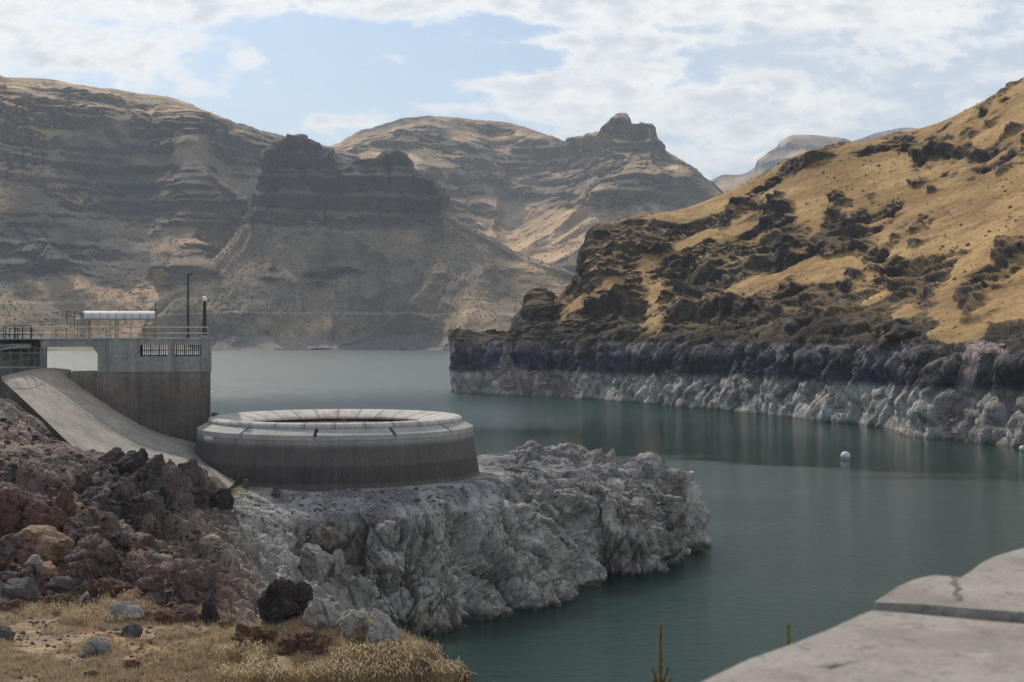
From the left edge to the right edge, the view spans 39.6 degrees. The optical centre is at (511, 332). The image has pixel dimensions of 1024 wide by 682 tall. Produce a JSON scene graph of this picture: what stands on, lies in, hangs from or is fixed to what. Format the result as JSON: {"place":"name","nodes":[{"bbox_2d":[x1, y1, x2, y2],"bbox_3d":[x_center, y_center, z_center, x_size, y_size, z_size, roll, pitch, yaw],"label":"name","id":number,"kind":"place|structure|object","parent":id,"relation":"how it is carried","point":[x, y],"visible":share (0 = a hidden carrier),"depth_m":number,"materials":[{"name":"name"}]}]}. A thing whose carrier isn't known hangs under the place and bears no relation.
{"place":"outdoors","nodes":[
{"label":"outdoors","id":0,"kind":"place"},
{"bbox_2d":[0,75,360,350],"bbox_3d":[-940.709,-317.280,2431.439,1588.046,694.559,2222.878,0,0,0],"label":"mountain","id":1,"kind":"structure","parent":0,"point":[56,114],"depth_m":2034.53,"materials":[{"name":"brown stone"}]},
{"bbox_2d":[0,397,711,681],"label":"ground","id":2,"kind":"structure","parent":0,"point":[413,573],"depth_m":99.28,"materials":[{"name":"stone"}]},
{"bbox_2d":[0,625,15,641],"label":"boulder","id":3,"kind":"object","parent":2,"relation":"on","point":[7,633],"visible":0.66,"depth_m":39.46,"materials":[{"name":"stone"}]},
{"bbox_2d":[3,405,12,415],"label":"boulder","id":4,"kind":"object","parent":2,"relation":"on","point":[7,409],"visible":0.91,"depth_m":98.90,"materials":[{"name":"grey stone"}]},
{"bbox_2d":[0,571,21,578],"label":"boulder","id":5,"kind":"object","parent":2,"relation":"on","point":[10,574],"visible":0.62,"depth_m":52.52,"materials":[{"name":"stone"}]},
{"bbox_2d":[0,532,23,570],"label":"boulder","id":6,"kind":"object","parent":2,"relation":"on","point":[9,549],"visible":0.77,"depth_m":55.50,"materials":[{"name":"red stone"}]},
{"bbox_2d":[6,463,17,482],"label":"boulder","id":7,"kind":"object","parent":2,"relation":"on","point":[13,466],"visible":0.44,"depth_m":77.89,"materials":[{"name":"black stone"}]},
{"bbox_2d":[0,599,24,611],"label":"boulder","id":8,"kind":"object","parent":2,"relation":"on","point":[8,605],"visible":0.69,"depth_m":45.24,"materials":[{"name":"red stone"}]},
{"bbox_2d":[0,489,29,534],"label":"boulder","id":9,"kind":"object","parent":2,"relation":"on","point":[13,503],"visible":0.69,"depth_m":62.14,"materials":[{"name":"red stone"}]},
{"bbox_2d":[0,340,40,396],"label":"wing wall","id":10,"kind":"structure","parent":2,"relation":"on","point":[13,366],"depth_m":115.80,"materials":[{"name":"concrete"}]},
{"bbox_2d":[1,577,40,602],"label":"boulder","id":11,"kind":"object","parent":2,"relation":"on","point":[18,588],"visible":0.74,"depth_m":48.44,"materials":[{"name":"stone"}]},
{"bbox_2d":[24,554,42,566],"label":"boulder","id":12,"kind":"object","parent":2,"relation":"on","point":[35,560],"visible":1,"depth_m":53.43,"materials":[{"name":"grey stone"}]},
{"bbox_2d":[22,500,68,531],"bbox_3d":[-20.348,8.171,62.056,2.006,1.688,1.606,0,0,0],"label":"boulder","id":13,"kind":"object","parent":2,"relation":"on","point":[38,512],"visible":0.69,"depth_m":61.77,"materials":[{"name":"red stone"}]},
{"bbox_2d":[35,561,57,580],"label":"boulder","id":14,"kind":"object","parent":2,"relation":"on","point":[47,570],"visible":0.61,"depth_m":53.37,"materials":[{"name":"beige stone"}]},
{"bbox_2d":[19,525,74,565],"bbox_3d":[-18.560,8.537,56.728,1.980,1.684,1.847,0,0,-36],"label":"boulder","id":15,"kind":"object","parent":2,"relation":"on","point":[51,543],"visible":0.77,"depth_m":56.33,"materials":[{"name":"beige stone"}]},
{"bbox_2d":[38,593,74,608],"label":"boulder","id":16,"kind":"object","parent":2,"relation":"on","point":[61,598],"visible":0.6,"depth_m":46.41,"materials":[{"name":"brown stone"}]},
{"bbox_2d":[46,575,82,593],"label":"boulder","id":17,"kind":"object","parent":2,"relation":"on","point":[55,584],"visible":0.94,"depth_m":49.08,"materials":[{"name":"stone"}]},
{"bbox_2d":[55,486,76,517],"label":"boulder","id":18,"kind":"object","parent":2,"relation":"on","point":[65,501],"visible":0.65,"depth_m":62.91,"materials":[{"name":"red stone"}]},
{"bbox_2d":[63,517,102,542],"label":"boulder","id":19,"kind":"object","parent":2,"relation":"on","point":[74,528],"visible":0.63,"depth_m":57.86,"materials":[{"name":"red stone"}]},
{"bbox_2d":[83,669,98,678],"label":"boulder","id":20,"kind":"object","parent":2,"relation":"on","point":[92,672],"visible":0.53,"depth_m":33.55,"materials":[{"name":"brown stone"}]},
{"bbox_2d":[63,532,123,581],"bbox_3d":[-14.893,8.128,50.425,1.958,2.000,2.153,0,0,-37],"label":"boulder","id":21,"kind":"object","parent":2,"relation":"on","point":[95,556],"visible":0.81,"depth_m":49.88,"materials":[{"name":"red stone"}]},
{"bbox_2d":[78,636,113,657],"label":"boulder","id":22,"kind":"object","parent":2,"relation":"on","point":[95,645],"visible":0.73,"depth_m":36.64,"materials":[{"name":"grey stone"}]},
{"bbox_2d":[0,338,211,442],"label":"gatehouse tower","id":23,"kind":"structure","parent":2,"relation":"on","point":[169,394],"depth_m":117.03,"materials":[{"name":"concrete"}]},
{"bbox_2d":[0,326,32,348],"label":"black railing","id":24,"kind":"object","parent":23,"relation":"on","point":[5,346],"visible":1,"depth_m":113.88,"materials":[{"name":"metal"}]},
{"bbox_2d":[0,346,43,375],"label":"curved railing","id":25,"kind":"object","parent":23,"relation":"attached to","point":[1,362],"visible":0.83,"depth_m":112.58,"materials":[{"name":"metal"}]},
{"bbox_2d":[66,310,83,337],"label":"gate frame","id":26,"kind":"object","parent":23,"relation":"on","point":[74,321],"visible":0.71,"depth_m":117.44,"materials":[{"name":"grey metal"}]},
{"bbox_2d":[52,319,154,337],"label":"chain link fence","id":27,"kind":"object","parent":23,"relation":"on","point":[110,322],"visible":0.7,"depth_m":117.35,"materials":[{"name":"metal"}]},
{"bbox_2d":[0,327,208,337],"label":"pipe railing","id":28,"kind":"object","parent":23,"relation":"on","point":[117,333],"visible":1,"depth_m":116.41,"materials":[{"name":"grey metal"}]},
{"bbox_2d":[83,311,154,337],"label":"arched canopy","id":29,"kind":"object","parent":23,"relation":"on","point":[141,315],"visible":0.88,"depth_m":118.16,"materials":[{"name":"metal"}]},
{"bbox_2d":[155,303,156,337],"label":"square post","id":30,"kind":"object","parent":23,"relation":"on","point":[156,317],"visible":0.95,"depth_m":118.11,"materials":[{"name":"grey metal"}]},
{"bbox_2d":[184,273,191,337],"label":"floodlight mast","id":31,"kind":"object","parent":23,"relation":"on","point":[187,284],"visible":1,"depth_m":118.36,"materials":[{"name":"brown metal"}]},
{"bbox_2d":[179,320,210,337],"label":"chain link fence","id":32,"kind":"object","parent":23,"relation":"on","point":[196,330],"visible":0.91,"depth_m":118.88,"materials":[{"name":"metal"}]},
{"bbox_2d":[201,296,207,337],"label":"globe lamp","id":33,"kind":"object","parent":23,"relation":"on","point":[204,299],"visible":1,"depth_m":118.52,"materials":[{"name":"white metal"}]},
{"bbox_2d":[88,577,133,598],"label":"boulder","id":34,"kind":"object","parent":2,"relation":"on","point":[110,585],"visible":0.81,"depth_m":47.60,"materials":[{"name":"brown stone"}]},
{"bbox_2d":[98,447,124,463],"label":"boulder","id":35,"kind":"object","parent":2,"relation":"on","point":[114,454],"visible":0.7,"depth_m":90.10,"materials":[{"name":"red stone"}]},
{"bbox_2d":[0,417,228,620],"bbox_3d":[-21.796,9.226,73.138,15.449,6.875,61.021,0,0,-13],"label":"loose stones","id":36,"kind":"object","parent":2,"relation":"on","point":[105,528],"visible":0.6,"depth_m":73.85,"materials":[{"name":"brown stone"}]},
{"bbox_2d":[1,368,235,489],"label":"concrete apron","id":37,"kind":"object","parent":2,"relation":"on","point":[61,404],"visible":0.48,"depth_m":107.96,"materials":[{"name":"grey concrete"}]},
{"bbox_2d":[103,601,143,622],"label":"boulder","id":38,"kind":"object","parent":2,"relation":"on","point":[126,608],"visible":0.81,"depth_m":43.48,"materials":[{"name":"grey stone"}]},
{"bbox_2d":[120,621,142,638],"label":"boulder","id":39,"kind":"object","parent":2,"relation":"on","point":[133,630],"visible":0.73,"depth_m":40.46,"materials":[{"name":"stone"}]},
{"bbox_2d":[115,448,148,473],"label":"boulder","id":40,"kind":"object","parent":2,"relation":"on","point":[127,461],"visible":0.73,"depth_m":87.76,"materials":[{"name":"black stone"}]},
{"bbox_2d":[121,561,144,581],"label":"boulder","id":41,"kind":"object","parent":2,"relation":"on","point":[130,566],"visible":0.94,"depth_m":50.14,"materials":[{"name":"red stone"}]},
{"bbox_2d":[124,659,141,670],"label":"boulder","id":42,"kind":"object","parent":2,"relation":"on","point":[129,663],"visible":0.77,"depth_m":34.30,"materials":[{"name":"brown stone"}]},
{"bbox_2d":[0,605,278,681],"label":"stone chips","id":43,"kind":"object","parent":2,"relation":"on","point":[115,633],"visible":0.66,"depth_m":38.60,"materials":[{"name":"stone"}]},
{"bbox_2d":[140,605,148,617],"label":"boulder","id":44,"kind":"object","parent":2,"relation":"on","point":[145,612],"visible":0.34,"depth_m":44.31,"materials":[{"name":"beige stone"}]},
{"bbox_2d":[137,575,163,593],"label":"boulder","id":45,"kind":"object","parent":2,"relation":"on","point":[154,583],"visible":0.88,"depth_m":46.89,"materials":[{"name":"red stone"}]},
{"bbox_2d":[154,453,165,464],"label":"boulder","id":46,"kind":"object","parent":2,"relation":"on","point":[160,456],"visible":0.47,"depth_m":78.88,"materials":[{"name":"brown stone"}]},
{"bbox_2d":[154,553,171,561],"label":"boulder","id":47,"kind":"object","parent":2,"relation":"on","point":[161,557],"visible":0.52,"depth_m":55.39,"materials":[{"name":"grey stone"}]},
{"bbox_2d":[158,582,168,595],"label":"boulder","id":48,"kind":"object","parent":2,"relation":"on","point":[165,585],"visible":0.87,"depth_m":47.01,"materials":[{"name":"stone"}]},
{"bbox_2d":[151,610,183,625],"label":"boulder","id":49,"kind":"object","parent":2,"relation":"on","point":[164,617],"visible":0.63,"depth_m":43.54,"materials":[{"name":"red stone"}]},
{"bbox_2d":[166,459,175,465],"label":"boulder","id":50,"kind":"object","parent":2,"relation":"on","point":[170,462],"visible":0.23,"depth_m":89.42,"materials":[{"name":"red stone"}]},
{"bbox_2d":[174,606,197,622],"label":"boulder","id":51,"kind":"object","parent":2,"relation":"on","point":[186,612],"visible":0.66,"depth_m":44.41,"materials":[{"name":"red stone"}]},
{"bbox_2d":[169,558,222,610],"bbox_3d":[-10.521,8.428,47.122,1.650,1.837,1.903,0,0,-40],"label":"boulder","id":52,"kind":"object","parent":2,"relation":"on","point":[194,582],"visible":0.85,"depth_m":46.70,"materials":[{"name":"red stone"}]},
{"bbox_2d":[182,458,210,509],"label":"boulder","id":53,"kind":"object","parent":2,"relation":"on","point":[195,473],"visible":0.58,"depth_m":86.14,"materials":[{"name":"red stone"}]},
{"bbox_2d":[200,596,219,625],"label":"boulder","id":54,"kind":"object","parent":2,"relation":"on","point":[209,611],"visible":0.85,"depth_m":44.26,"materials":[{"name":"black stone"}]},
{"bbox_2d":[208,487,234,509],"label":"boulder","id":55,"kind":"object","parent":2,"relation":"on","point":[221,498],"visible":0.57,"depth_m":87.65,"materials":[{"name":"black stone"}]},
{"bbox_2d":[218,621,233,627],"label":"boulder","id":56,"kind":"object","parent":2,"relation":"on","point":[222,623],"visible":0.64,"depth_m":42.00,"materials":[{"name":"brown stone"}]},
{"bbox_2d":[226,595,236,622],"bbox_3d":[-8.773,8.713,44.500,0.336,0.999,0.056,0,0,0],"label":"mullein","id":57,"kind":"object","parent":2,"relation":"on","point":[231,613],"visible":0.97,"depth_m":44.49,"materials":[{"name":"plant"}]},
{"bbox_2d":[0,586,478,681],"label":"dry grass","id":58,"kind":"structure","parent":2,"relation":"on","point":[257,662],"depth_m":34.03,"materials":[{"name":"beige plant"}]},
{"bbox_2d":[243,479,248,488],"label":"stone marker","id":59,"kind":"object","parent":2,"relation":"on","point":[245,483],"visible":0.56,"depth_m":103.03,"materials":[{"name":"stone"}]},
{"bbox_2d":[231,623,278,650],"bbox_3d":[-6.231,7.571,34.813,1.235,0.900,0.920,0,0,0],"label":"boulder","id":60,"kind":"object","parent":2,"relation":"on","point":[243,632],"visible":0.66,"depth_m":34.59,"materials":[{"name":"brown stone"}]},
{"bbox_2d":[214,492,331,619],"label":"grey scree","id":61,"kind":"structure","parent":2,"relation":"on","point":[283,535],"depth_m":96.68,"materials":[{"name":"stone"}]},
{"bbox_2d":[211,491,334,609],"bbox_3d":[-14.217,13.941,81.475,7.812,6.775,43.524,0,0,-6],"label":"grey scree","id":62,"kind":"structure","parent":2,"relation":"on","point":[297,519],"depth_m":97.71,"materials":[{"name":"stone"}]},
{"bbox_2d":[271,487,280,496],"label":"stone marker","id":63,"kind":"object","parent":2,"relation":"on","point":[275,492],"visible":1,"depth_m":102.07,"materials":[{"name":"stone"}]},
{"bbox_2d":[275,669,288,681],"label":"boulder","id":64,"kind":"object","parent":2,"relation":"on","point":[281,675],"visible":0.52,"depth_m":32.81,"materials":[{"name":"stone"}]},
{"bbox_2d":[256,576,313,625],"bbox_3d":[-5.712,6.967,36.176,1.313,1.551,1.441,0,0,15],"label":"boulder","id":65,"kind":"object","parent":2,"relation":"on","point":[280,599],"visible":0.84,"depth_m":35.70,"materials":[{"name":"black stone"}]},
{"bbox_2d":[276,627,331,656],"bbox_3d":[-4.994,7.607,34.283,1.307,0.947,1.145,0,0,27],"label":"boulder","id":66,"kind":"object","parent":2,"relation":"on","point":[304,639],"visible":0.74,"depth_m":34.02,"materials":[{"name":"brown stone"}]},
{"bbox_2d":[300,543,334,582],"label":"boulder","id":67,"kind":"object","parent":2,"relation":"on","point":[316,562],"visible":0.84,"depth_m":94.79,"materials":[{"name":"grey stone"}]},
{"bbox_2d":[302,597,339,629],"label":"boulder","id":68,"kind":"object","parent":2,"relation":"on","point":[320,612],"visible":0.77,"depth_m":34.89,"materials":[{"name":"stone"}]},
{"bbox_2d":[194,409,478,491],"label":"round spillway","id":69,"kind":"object","parent":2,"relation":"on","point":[315,450],"visible":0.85,"depth_m":105.53,"materials":[{"name":"concrete"}]},
{"bbox_2d":[330,549,344,580],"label":"boulder","id":70,"kind":"object","parent":2,"relation":"on","point":[337,567],"visible":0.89,"depth_m":95.93,"materials":[{"name":"grey stone"}]},
{"bbox_2d":[335,637,367,656],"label":"boulder","id":71,"kind":"object","parent":2,"relation":"on","point":[358,639],"visible":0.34,"depth_m":33.88,"materials":[{"name":"grey stone"}]},
{"bbox_2d":[337,608,367,636],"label":"boulder","id":72,"kind":"object","parent":2,"relation":"on","point":[351,621],"visible":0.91,"depth_m":34.34,"materials":[{"name":"stone"}]},
{"bbox_2d":[369,652,391,676],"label":"boulder","id":73,"kind":"object","parent":2,"relation":"on","point":[381,663],"visible":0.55,"depth_m":33.03,"materials":[{"name":"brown stone"}]},
{"bbox_2d":[365,608,400,649],"bbox_3d":[-3.100,7.241,34.114,0.835,1.232,1.036,0,0,-18],"label":"boulder","id":74,"kind":"object","parent":2,"relation":"on","point":[382,627],"visible":0.64,"depth_m":33.95,"materials":[{"name":"stone"}]},
{"bbox_2d":[406,657,431,681],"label":"boulder","id":75,"kind":"object","parent":2,"relation":"on","point":[423,666],"visible":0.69,"depth_m":32.98,"materials":[{"name":"brown stone"}]},
{"bbox_2d":[242,484,671,517],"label":"headland scree","id":76,"kind":"structure","parent":2,"relation":"on","point":[434,507],"depth_m":102.83,"materials":[{"name":"stone"}]},
{"bbox_2d":[451,666,471,681],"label":"boulder","id":77,"kind":"object","parent":2,"relation":"on","point":[465,672],"visible":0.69,"depth_m":33.71,"materials":[{"name":"brown stone"}]},
{"bbox_2d":[652,623,671,681],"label":"mullein","id":78,"kind":"object","parent":2,"relation":"on","point":[660,658],"visible":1,"depth_m":8.99,"materials":[{"name":"green plant"}]},
{"bbox_2d":[147,134,574,350],"bbox_3d":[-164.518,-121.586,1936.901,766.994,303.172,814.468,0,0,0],"label":"butte","id":79,"kind":"object","parent":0,"point":[293,167],"visible":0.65,"depth_m":1782.41,"materials":[{"name":"brown stone"}]},
{"bbox_2d":[0,0,1023,180],"label":"sky","id":80,"kind":"structure","parent":0,"point":[720,83],"materials":[{"name":"white"}]},
{"bbox_2d":[328,113,724,272],"bbox_3d":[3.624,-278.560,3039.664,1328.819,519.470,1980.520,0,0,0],"label":"mountain","id":81,"kind":"structure","parent":0,"point":[614,140],"depth_m":2828.65,"materials":[{"name":"brown stone"}]},
{"bbox_2d":[0,112,700,335],"bbox_3d":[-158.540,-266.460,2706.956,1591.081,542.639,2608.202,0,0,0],"label":"sagebrush","id":82,"kind":"object","parent":81,"relation":"on","point":[245,268],"visible":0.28,"depth_m":1792.17,"materials":[{"name":"green plant"}]},
{"bbox_2d":[47,350,1023,681],"bbox_3d":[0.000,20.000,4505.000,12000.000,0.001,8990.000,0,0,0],"label":"water","id":83,"kind":"structure","parent":0,"point":[811,532],"depth_m":160.93,"materials":[{"name":"teal liquid"}]},
{"bbox_2d":[840,451,850,459],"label":"buoy","id":84,"kind":"object","parent":83,"relation":"on","point":[844,455],"visible":0.87,"depth_m":223.97,"materials":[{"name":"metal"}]},
{"bbox_2d":[448,77,1023,446],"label":"hillside","id":85,"kind":"structure","parent":0,"point":[840,352],"depth_m":404.24,"materials":[{"name":"brown stone"}]},
{"bbox_2d":[494,341,1005,433],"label":"shore scree","id":86,"kind":"structure","parent":85,"relation":"on","point":[952,420],"depth_m":436.98,"materials":[{"name":"stone"}]},
{"bbox_2d":[542,89,1023,335],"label":"hillside stones","id":87,"kind":"object","parent":85,"relation":"on","point":[863,280],"visible":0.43,"depth_m":438.25,"materials":[{"name":"brown stone"}]},
{"bbox_2d":[560,82,1023,336],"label":"hillside grass tufts","id":88,"kind":"object","parent":85,"relation":"on","point":[872,212],"visible":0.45,"depth_m":419.48,"materials":[{"name":"plant"}]},
{"bbox_2d":[786,622,790,645],"bbox_3d":[1.555,1.935,8.000,0.030,0.614,0.031,0,0,45],"label":"mullein","id":89,"kind":"object","parent":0,"point":[788,625],"visible":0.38,"depth_m":8.00,"materials":[{"name":"green plant"}]},
{"bbox_2d":[711,127,919,191],"bbox_3d":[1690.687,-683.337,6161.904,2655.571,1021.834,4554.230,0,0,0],"label":"distant hill","id":90,"kind":"structure","parent":0,"point":[789,147],"depth_m":5013.57,"materials":[{"name":"stone"}]},
{"bbox_2d":[702,548,1023,681],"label":"stone parapet","id":91,"kind":"structure","parent":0,"point":[968,627],"depth_m":2.08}
]}

